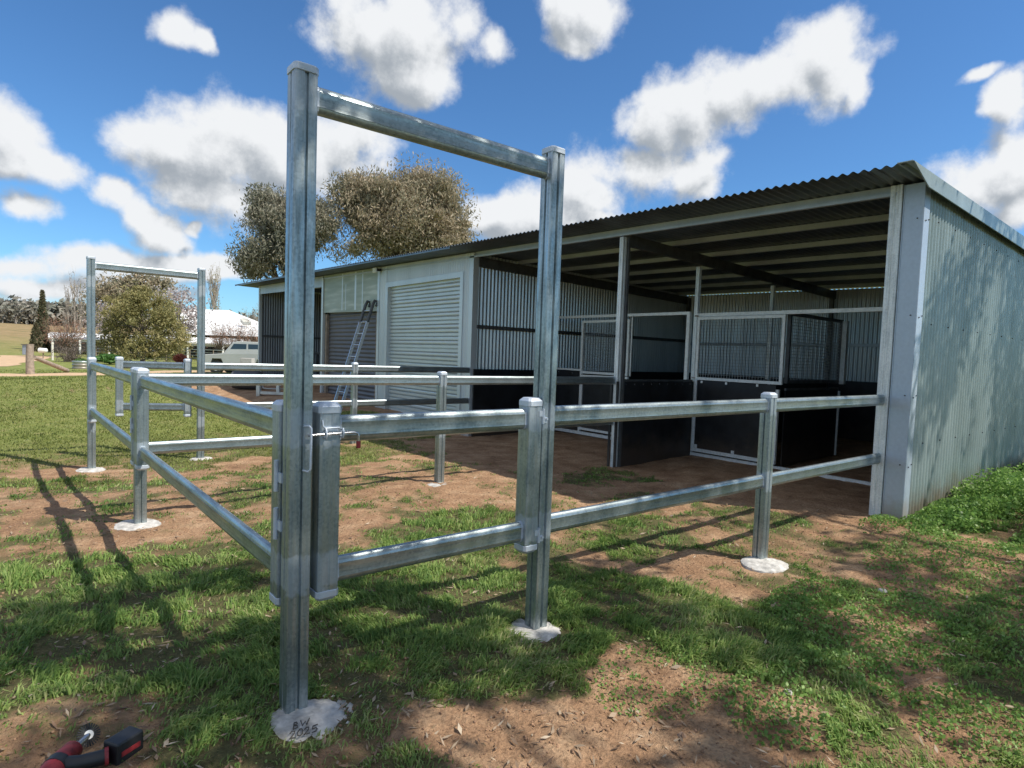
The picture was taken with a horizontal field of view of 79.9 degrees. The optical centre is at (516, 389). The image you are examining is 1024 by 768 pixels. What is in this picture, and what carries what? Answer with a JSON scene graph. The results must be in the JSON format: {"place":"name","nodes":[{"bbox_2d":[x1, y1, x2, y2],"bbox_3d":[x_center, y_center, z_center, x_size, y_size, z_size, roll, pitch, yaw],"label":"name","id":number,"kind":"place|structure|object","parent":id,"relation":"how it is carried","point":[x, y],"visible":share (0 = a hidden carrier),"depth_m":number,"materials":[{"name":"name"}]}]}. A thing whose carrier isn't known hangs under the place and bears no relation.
{"place":"outdoors","nodes":[
{"label":"outdoors","id":0,"kind":"place"},
{"bbox_2d":[0,355,55,365],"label":"dirt track","id":1,"kind":"structure","parent":0,"point":[9,360],"depth_m":44.04,"materials":[{"name":"beige soil"}]},
{"bbox_2d":[0,370,224,375],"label":"dirt track","id":2,"kind":"structure","parent":0,"point":[64,374],"depth_m":29.95,"materials":[{"name":"beige soil"}]},
{"bbox_2d":[231,371,261,389],"bbox_3d":[-8.263,-0.294,18.684,0.900,0.580,0.580,2,3,-1],"label":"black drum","id":3,"kind":"object","parent":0,"point":[246,372],"visible":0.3,"depth_m":18.52,"materials":[{"name":"plastic"}]},
{"bbox_2d":[240,358,254,370],"bbox_3d":[-14.648,-1.211,33.227,0.640,0.972,0.400,2,3,0],"label":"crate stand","id":4,"kind":"object","parent":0,"point":[247,360],"visible":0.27,"depth_m":33.01,"materials":[{"name":"white"}]},
{"bbox_2d":[256,386,282,395],"bbox_3d":[-6.629,0.003,16.896,1.164,0.440,0.100,2,3,6],"label":"timber trestle","id":5,"kind":"object","parent":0,"point":[259,392],"visible":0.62,"depth_m":16.88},
{"bbox_2d":[0,369,653,493],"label":"lawn grass","id":6,"kind":"structure","parent":0,"point":[36,382],"depth_m":11.18,"materials":[{"name":"green plant"}]},
{"bbox_2d":[0,322,1023,767],"bbox_3d":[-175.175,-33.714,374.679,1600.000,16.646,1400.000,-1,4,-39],"label":"ground","id":7,"kind":"structure","parent":0,"point":[836,502],"depth_m":3.94,"materials":[{"name":"soil"}]},
{"bbox_2d":[0,306,17,322],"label":"paddock tree","id":8,"kind":"object","parent":7,"relation":"on","point":[4,321],"visible":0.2,"depth_m":175.05,"materials":[{"name":"green plant"}]},
{"bbox_2d":[0,300,21,323],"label":"paddock tree","id":9,"kind":"object","parent":7,"relation":"on","point":[7,312],"visible":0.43,"depth_m":168.39,"materials":[{"name":"green plant"}]},
{"bbox_2d":[9,301,37,324],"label":"paddock tree","id":10,"kind":"object","parent":7,"relation":"on","point":[26,312],"visible":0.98,"depth_m":148.57,"materials":[{"name":"green plant"}]},
{"bbox_2d":[21,344,34,354],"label":"meter box","id":11,"kind":"object","parent":7,"relation":"on","point":[23,349],"visible":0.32,"depth_m":49.80,"materials":[{"name":"grey metal"}]},
{"bbox_2d":[28,322,44,351],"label":"cypress","id":12,"kind":"object","parent":7,"relation":"on","point":[34,337],"visible":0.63,"depth_m":59.74,"materials":[{"name":"green plant"}]},
{"bbox_2d":[35,289,50,350],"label":"cypress","id":13,"kind":"object","parent":7,"relation":"on","point":[42,303],"visible":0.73,"depth_m":61.77,"materials":[{"name":"green plant"}]},
{"bbox_2d":[38,348,47,357],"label":"mailbox","id":14,"kind":"object","parent":7,"relation":"on","point":[43,350],"visible":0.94,"depth_m":47.88,"materials":[{"name":"paint"}]},
{"bbox_2d":[26,344,69,373],"bbox_3d":[-23.141,-1.402,30.299,0.437,1.660,3.266,2,3,-8],"label":"strainer post","id":15,"kind":"object","parent":7,"relation":"on","point":[31,357],"visible":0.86,"depth_m":28.82,"materials":[{"name":"brown wood"}]},
{"bbox_2d":[51,342,53,359],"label":"gate post","id":16,"kind":"object","parent":7,"relation":"on","point":[52,348],"visible":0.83,"depth_m":45.96,"materials":[{"name":"beige paint"}]},
{"bbox_2d":[35,311,86,351],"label":"leafless tree","id":17,"kind":"object","parent":7,"relation":"on","point":[74,338],"visible":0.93,"depth_m":51.55,"materials":[{"name":"brown plant"}]},
{"bbox_2d":[62,281,71,329],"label":"bare poplar","id":18,"kind":"object","parent":7,"relation":"on","point":[67,315],"visible":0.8,"depth_m":79.58,"materials":[{"name":"brown plant"}]},
{"bbox_2d":[52,340,86,361],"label":"leafless tree","id":19,"kind":"object","parent":7,"relation":"on","point":[68,356],"visible":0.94,"depth_m":43.81,"materials":[{"name":"brown plant"}]},
{"bbox_2d":[68,268,80,332],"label":"bare poplar","id":20,"kind":"object","parent":7,"relation":"on","point":[74,301],"visible":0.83,"depth_m":79.64,"materials":[{"name":"brown plant"}]},
{"bbox_2d":[73,279,85,330],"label":"bare poplar","id":21,"kind":"object","parent":7,"relation":"on","point":[79,306],"visible":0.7,"depth_m":79.67,"materials":[{"name":"brown plant"}]},
{"bbox_2d":[72,361,86,368],"bbox_3d":[-25.430,-1.386,35.706,0.940,0.550,0.940,-1,4,-39],"label":"stock tank","id":22,"kind":"object","parent":7,"relation":"on","point":[79,364],"visible":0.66,"depth_m":35.31,"materials":[{"name":"silver metal"}]},
{"bbox_2d":[74,358,86,360],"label":"shrub","id":23,"kind":"object","parent":7,"relation":"on","point":[80,359],"visible":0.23,"depth_m":43.87,"materials":[{"name":"green plant"}]},
{"bbox_2d":[75,467,105,472],"bbox_3d":[-5.714,1.097,8.190,0.364,0.084,0.399,-1,4,-39],"label":"concrete footing","id":24,"kind":"object","parent":7,"relation":"on","point":[93,470],"visible":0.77,"depth_m":8.12,"materials":[{"name":"white concrete"}]},
{"bbox_2d":[40,723,142,767],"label":"cordless tool","id":25,"kind":"object","parent":7,"relation":"on","point":[126,743],"visible":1,"depth_m":2.18,"materials":[{"name":"red plastic"}]},
{"bbox_2d":[77,300,115,353],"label":"blossom tree","id":26,"kind":"object","parent":7,"relation":"on","point":[99,324],"visible":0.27,"depth_m":57.61,"materials":[{"name":"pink plant"}]},
{"bbox_2d":[96,353,123,364],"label":"shrub","id":27,"kind":"object","parent":7,"relation":"on","point":[109,359],"visible":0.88,"depth_m":41.57,"materials":[{"name":"green plant"}]},
{"bbox_2d":[0,294,257,328],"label":"distant woodland","id":28,"kind":"object","parent":7,"relation":"on","point":[52,308],"visible":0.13,"depth_m":217.90,"materials":[{"name":"plant"}]},
{"bbox_2d":[69,271,189,328],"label":"garden tree","id":29,"kind":"object","parent":7,"relation":"on","point":[109,288],"visible":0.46,"depth_m":66.84,"materials":[{"name":"green plant"}]},
{"bbox_2d":[114,518,160,530],"bbox_3d":[-3.321,1.201,5.339,0.394,0.084,0.431,-1,4,-39],"label":"concrete footing","id":30,"kind":"object","parent":7,"relation":"on","point":[128,525],"visible":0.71,"depth_m":5.28,"materials":[{"name":"white concrete"}]},
{"bbox_2d":[85,279,196,361],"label":"garden bush","id":31,"kind":"object","parent":7,"relation":"on","point":[135,303],"visible":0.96,"depth_m":45.38,"materials":[{"name":"green plant"}]},
{"bbox_2d":[86,256,205,468],"bbox_3d":[-5.169,-0.296,8.583,1.430,2.940,0.100,-1,4,-39],"label":"gateway frame","id":32,"kind":"object","parent":7,"relation":"on","point":[93,265],"visible":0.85,"depth_m":8.40,"materials":[{"name":"metal"}]},
{"bbox_2d":[115,357,191,416],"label":"yard gate","id":33,"kind":"structure","parent":32,"relation":"attached to","point":[185,365],"depth_m":8.91,"materials":[{"name":"metal"}]},
{"bbox_2d":[48,309,257,358],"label":"farmhouse","id":34,"kind":"object","parent":7,"relation":"on","point":[217,316],"visible":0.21,"depth_m":64.22,"materials":[{"name":"white paint"}]},
{"bbox_2d":[97,346,224,361],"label":"garden fence","id":35,"kind":"object","parent":7,"relation":"on","point":[178,353],"visible":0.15,"depth_m":49.99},
{"bbox_2d":[172,353,187,361],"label":"shrub","id":36,"kind":"object","parent":7,"relation":"on","point":[180,357],"visible":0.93,"depth_m":41.77,"materials":[{"name":"red plant"}]},
{"bbox_2d":[150,284,212,346],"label":"blossom tree","id":37,"kind":"object","parent":7,"relation":"on","point":[191,326],"visible":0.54,"depth_m":54.77,"materials":[{"name":"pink plant"}]},
{"bbox_2d":[191,457,212,460],"bbox_3d":[-4.667,1.051,9.044,0.341,0.083,0.333,-1,4,-39],"label":"concrete footing","id":38,"kind":"object","parent":7,"relation":"on","point":[194,458],"visible":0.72,"depth_m":8.99,"materials":[{"name":"white concrete"}]},
{"bbox_2d":[206,264,220,309],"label":"poplar","id":39,"kind":"object","parent":7,"relation":"on","point":[215,293],"visible":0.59,"depth_m":84.39,"materials":[{"name":"beige plant"}]},
{"bbox_2d":[205,319,232,353],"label":"leafless tree","id":40,"kind":"object","parent":7,"relation":"on","point":[220,345],"visible":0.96,"depth_m":54.80,"materials":[{"name":"brown plant"}]},
{"bbox_2d":[205,341,257,372],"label":"four wheel drive","id":41,"kind":"structure","parent":7,"relation":"on","point":[235,352],"depth_m":34.12,"materials":[{"name":"paint"}]},
{"bbox_2d":[231,344,257,348],"bbox_3d":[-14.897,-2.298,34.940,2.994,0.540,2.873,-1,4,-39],"label":"side window","id":42,"kind":"structure","parent":41,"relation":"in","point":[235,346],"depth_m":34.12,"materials":[{"name":"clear glass"}]},
{"bbox_2d":[217,318,248,347],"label":"leafless tree","id":43,"kind":"object","parent":7,"relation":"on","point":[231,340],"visible":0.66,"depth_m":54.75,"materials":[{"name":"brown plant"}]},
{"bbox_2d":[237,320,257,341],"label":"leafless tree","id":44,"kind":"object","parent":7,"relation":"on","point":[250,338],"visible":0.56,"depth_m":54.83,"materials":[{"name":"brown plant"}]},
{"bbox_2d":[242,302,258,320],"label":"bare tree","id":45,"kind":"object","parent":7,"relation":"on","point":[253,315],"visible":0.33,"depth_m":89.61,"materials":[{"name":"grey plant"}]},
{"bbox_2d":[224,182,343,282],"bbox_3d":[-14.292,-6.843,37.846,7.099,12.307,6.380,-1,4,-39],"label":"gum tree","id":46,"kind":"object","parent":7,"relation":"on","point":[254,259],"visible":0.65,"depth_m":36.94,"materials":[{"name":"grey plant"}]},
{"bbox_2d":[270,694,352,742],"bbox_3d":[-0.846,1.363,2.491,0.374,0.088,0.343,-1,4,-39],"label":"concrete footing","id":47,"kind":"object","parent":7,"relation":"on","point":[314,717],"visible":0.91,"depth_m":2.46,"materials":[{"name":"grey concrete"}]},
{"bbox_2d":[314,352,320,374],"bbox_3d":[-6.082,-0.652,21.847,0.800,1.260,4.200,-1,4,-39],"label":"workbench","id":48,"kind":"object","parent":7,"relation":"on","point":[317,360],"visible":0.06,"depth_m":23.11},
{"bbox_2d":[205,362,469,443],"bbox_3d":[-2.804,0.305,10.561,4.738,1.544,0.100,-1,4,-39],"label":"rail fence","id":49,"kind":"object","parent":7,"relation":"on","point":[354,368],"visible":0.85,"depth_m":10.54,"materials":[{"name":"metal"}]},
{"bbox_2d":[334,299,376,408],"bbox_3d":[-3.931,-0.874,14.894,0.497,2.699,1.332,4,4,33],"label":"ladder","id":50,"kind":"object","parent":7,"relation":"on","point":[366,322],"visible":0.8,"depth_m":14.93,"materials":[{"name":"metal"}]},
{"bbox_2d":[133,367,615,523],"bbox_3d":[-0.954,0.533,7.216,6.096,1.494,0.118,-1,4,-39],"label":"rail fence","id":51,"kind":"object","parent":7,"relation":"on","point":[441,380],"visible":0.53,"depth_m":6.01,"materials":[{"name":"metal"}]},
{"bbox_2d":[87,357,142,465],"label":"long gate","id":52,"kind":"structure","parent":51,"relation":"attached to","point":[95,415],"depth_m":6.77,"materials":[{"name":"metal"}]},
{"bbox_2d":[320,151,481,264],"bbox_3d":[-7.573,-8.329,40.369,10.188,15.165,10.327,-1,4,-39],"label":"gum tree","id":53,"kind":"object","parent":7,"relation":"on","point":[419,208],"visible":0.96,"depth_m":38.40,"materials":[{"name":"green plant"}]},
{"bbox_2d":[279,61,564,713],"bbox_3d":[-0.361,0.082,2.895,1.440,2.720,0.132,-1,4,-39],"label":"gateway frame","id":54,"kind":"object","parent":7,"relation":"on","point":[309,100],"visible":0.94,"depth_m":2.50,"materials":[{"name":"metal"}]},
{"bbox_2d":[135,368,282,606],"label":"long gate","id":55,"kind":"structure","parent":54,"relation":"attached to","point":[261,549],"depth_m":3.18,"materials":[{"name":"metal"}]},
{"bbox_2d":[308,397,547,600],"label":"yard gate","id":56,"kind":"structure","parent":54,"relation":"attached to","point":[332,427],"depth_m":2.78,"materials":[{"name":"metal"}]},
{"bbox_2d":[428,482,445,486],"bbox_3d":[-0.921,1.145,7.210,0.385,0.084,0.353,-1,4,-39],"label":"concrete footing","id":57,"kind":"object","parent":7,"relation":"on","point":[433,484],"visible":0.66,"depth_m":7.13,"materials":[{"name":"white concrete"}]},
{"bbox_2d":[0,472,1022,767],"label":"soil clods","id":58,"kind":"object","parent":7,"relation":"on","point":[562,694],"visible":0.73,"depth_m":2.66,"materials":[{"name":"brown soil"}]},
{"bbox_2d":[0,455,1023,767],"bbox_3d":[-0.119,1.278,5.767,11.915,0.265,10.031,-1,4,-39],"label":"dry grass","id":59,"kind":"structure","parent":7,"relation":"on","point":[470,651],"depth_m":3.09,"materials":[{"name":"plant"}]},
{"bbox_2d":[0,471,1023,767],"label":"leaf litter","id":60,"kind":"object","parent":7,"relation":"on","point":[566,713],"visible":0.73,"depth_m":2.66,"materials":[{"name":"brown plant"}]},
{"bbox_2d":[509,618,560,642],"bbox_3d":[0.080,1.349,3.364,0.334,0.084,0.368,-1,4,-39],"label":"concrete footing","id":61,"kind":"object","parent":7,"relation":"on","point":[548,632],"visible":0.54,"depth_m":3.32,"materials":[{"name":"white concrete"}]},
{"bbox_2d":[234,462,1023,767],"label":"weeds","id":62,"kind":"object","parent":7,"relation":"on","point":[971,507],"visible":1,"depth_m":3.63,"materials":[{"name":"green plant"}]},
{"bbox_2d":[235,160,1023,518],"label":"open fronted shed","id":63,"kind":"structure","parent":7,"relation":"on","point":[929,262],"depth_m":10.26,"materials":[{"name":"metal"}]},
{"bbox_2d":[328,311,375,399],"bbox_3d":[-4.481,-0.846,16.582,0.021,2.750,3.160,-1,4,-39],"label":"roller door","id":64,"kind":"structure","parent":63,"relation":"in","point":[343,325],"depth_m":16.63,"materials":[{"name":"grey metal"}]},
{"bbox_2d":[372,267,380,272],"bbox_3d":[-3.388,-2.890,14.849,0.180,0.120,0.170,-1,4,-39],"label":"flood light","id":65,"kind":"object","parent":63,"relation":"attached to","point":[375,269],"visible":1,"depth_m":14.81,"materials":[{"name":"white paint"}]},
{"bbox_2d":[383,271,463,434],"bbox_3d":[-2.105,-0.788,13.546,0.148,3.340,3.320,-1,4,-39],"label":"roller door","id":66,"kind":"structure","parent":63,"relation":"in","point":[424,315],"depth_m":13.53,"materials":[{"name":"white metal"}]},
{"bbox_2d":[554,312,691,439],"bbox_3d":[1.758,-0.245,11.743,0.060,2.390,3.630,-1,4,-39],"label":"stall front","id":67,"kind":"object","parent":63,"relation":"attached to","point":[567,394],"visible":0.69,"depth_m":12.31,"materials":[{"name":"white metal"}]},
{"bbox_2d":[579,319,630,433],"bbox_3d":[1.679,-0.246,11.825,0.045,2.182,1.242,-1,4,-39],"label":"stall door","id":68,"kind":"structure","parent":67,"relation":"attached to","point":[594,393],"depth_m":11.94,"materials":[{"name":"metal"}]},
{"bbox_2d":[607,379,693,467],"bbox_3d":[2.165,0.496,9.688,1.915,1.310,0.160,-1,4,-39],"label":"stall partition","id":69,"kind":"object","parent":63,"relation":"attached to","point":[644,441],"visible":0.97,"depth_m":9.60,"materials":[{"name":"black rubber"}]},
{"bbox_2d":[693,379,825,452],"bbox_3d":[4.868,0.488,11.876,4.820,1.370,0.020,-1,4,-39],"label":"stall partition","id":70,"kind":"object","parent":63,"relation":"attached to","point":[797,385],"visible":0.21,"depth_m":12.22,"materials":[{"name":"metal"}]},
{"bbox_2d":[690,307,882,485],"bbox_3d":[4.139,0.039,8.820,0.055,2.368,3.670,-1,4,-39],"label":"stall front","id":71,"kind":"object","parent":63,"relation":"attached to","point":[848,310],"visible":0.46,"depth_m":8.99,"materials":[{"name":"silver metal"}]},
{"bbox_2d":[691,314,786,464],"bbox_3d":[3.429,-0.055,9.636,0.055,2.260,1.560,-1,4,-39],"label":"stall door","id":72,"kind":"structure","parent":71,"relation":"attached to","point":[735,436],"depth_m":9.64,"materials":[{"name":"metal"}]},
{"bbox_2d":[780,314,848,464],"bbox_3d":[4.763,-0.013,9.768,1.966,2.300,0.132,-1,4,-39],"label":"stall door","id":73,"kind":"structure","parent":63,"relation":"attached to","point":[809,435],"depth_m":9.75,"materials":[{"name":"metal"}]},
{"bbox_2d":[550,392,884,558],"bbox_3d":[1.949,0.743,4.853,4.616,1.444,0.100,-1,4,-39],"label":"rail fence","id":74,"kind":"object","parent":7,"relation":"on","point":[767,406],"visible":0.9,"depth_m":4.48,"materials":[{"name":"metal"}]},
{"bbox_2d":[740,556,788,573],"bbox_3d":[1.932,1.386,4.786,0.412,0.083,0.372,-1,4,-39],"label":"concrete footing","id":75,"kind":"object","parent":7,"relation":"on","point":[765,565],"visible":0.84,"depth_m":4.72,"materials":[{"name":"white concrete"}]},
{"bbox_2d":[0,454,1023,767],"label":"grass","id":76,"kind":"structure","parent":0,"point":[256,658],"depth_m":3.31,"materials":[{"name":"green plant"}]},
{"bbox_2d":[0,0,1023,316],"label":"sky","id":77,"kind":"structure","parent":0,"point":[132,131],"materials":[{"name":"blue"}]}
]}

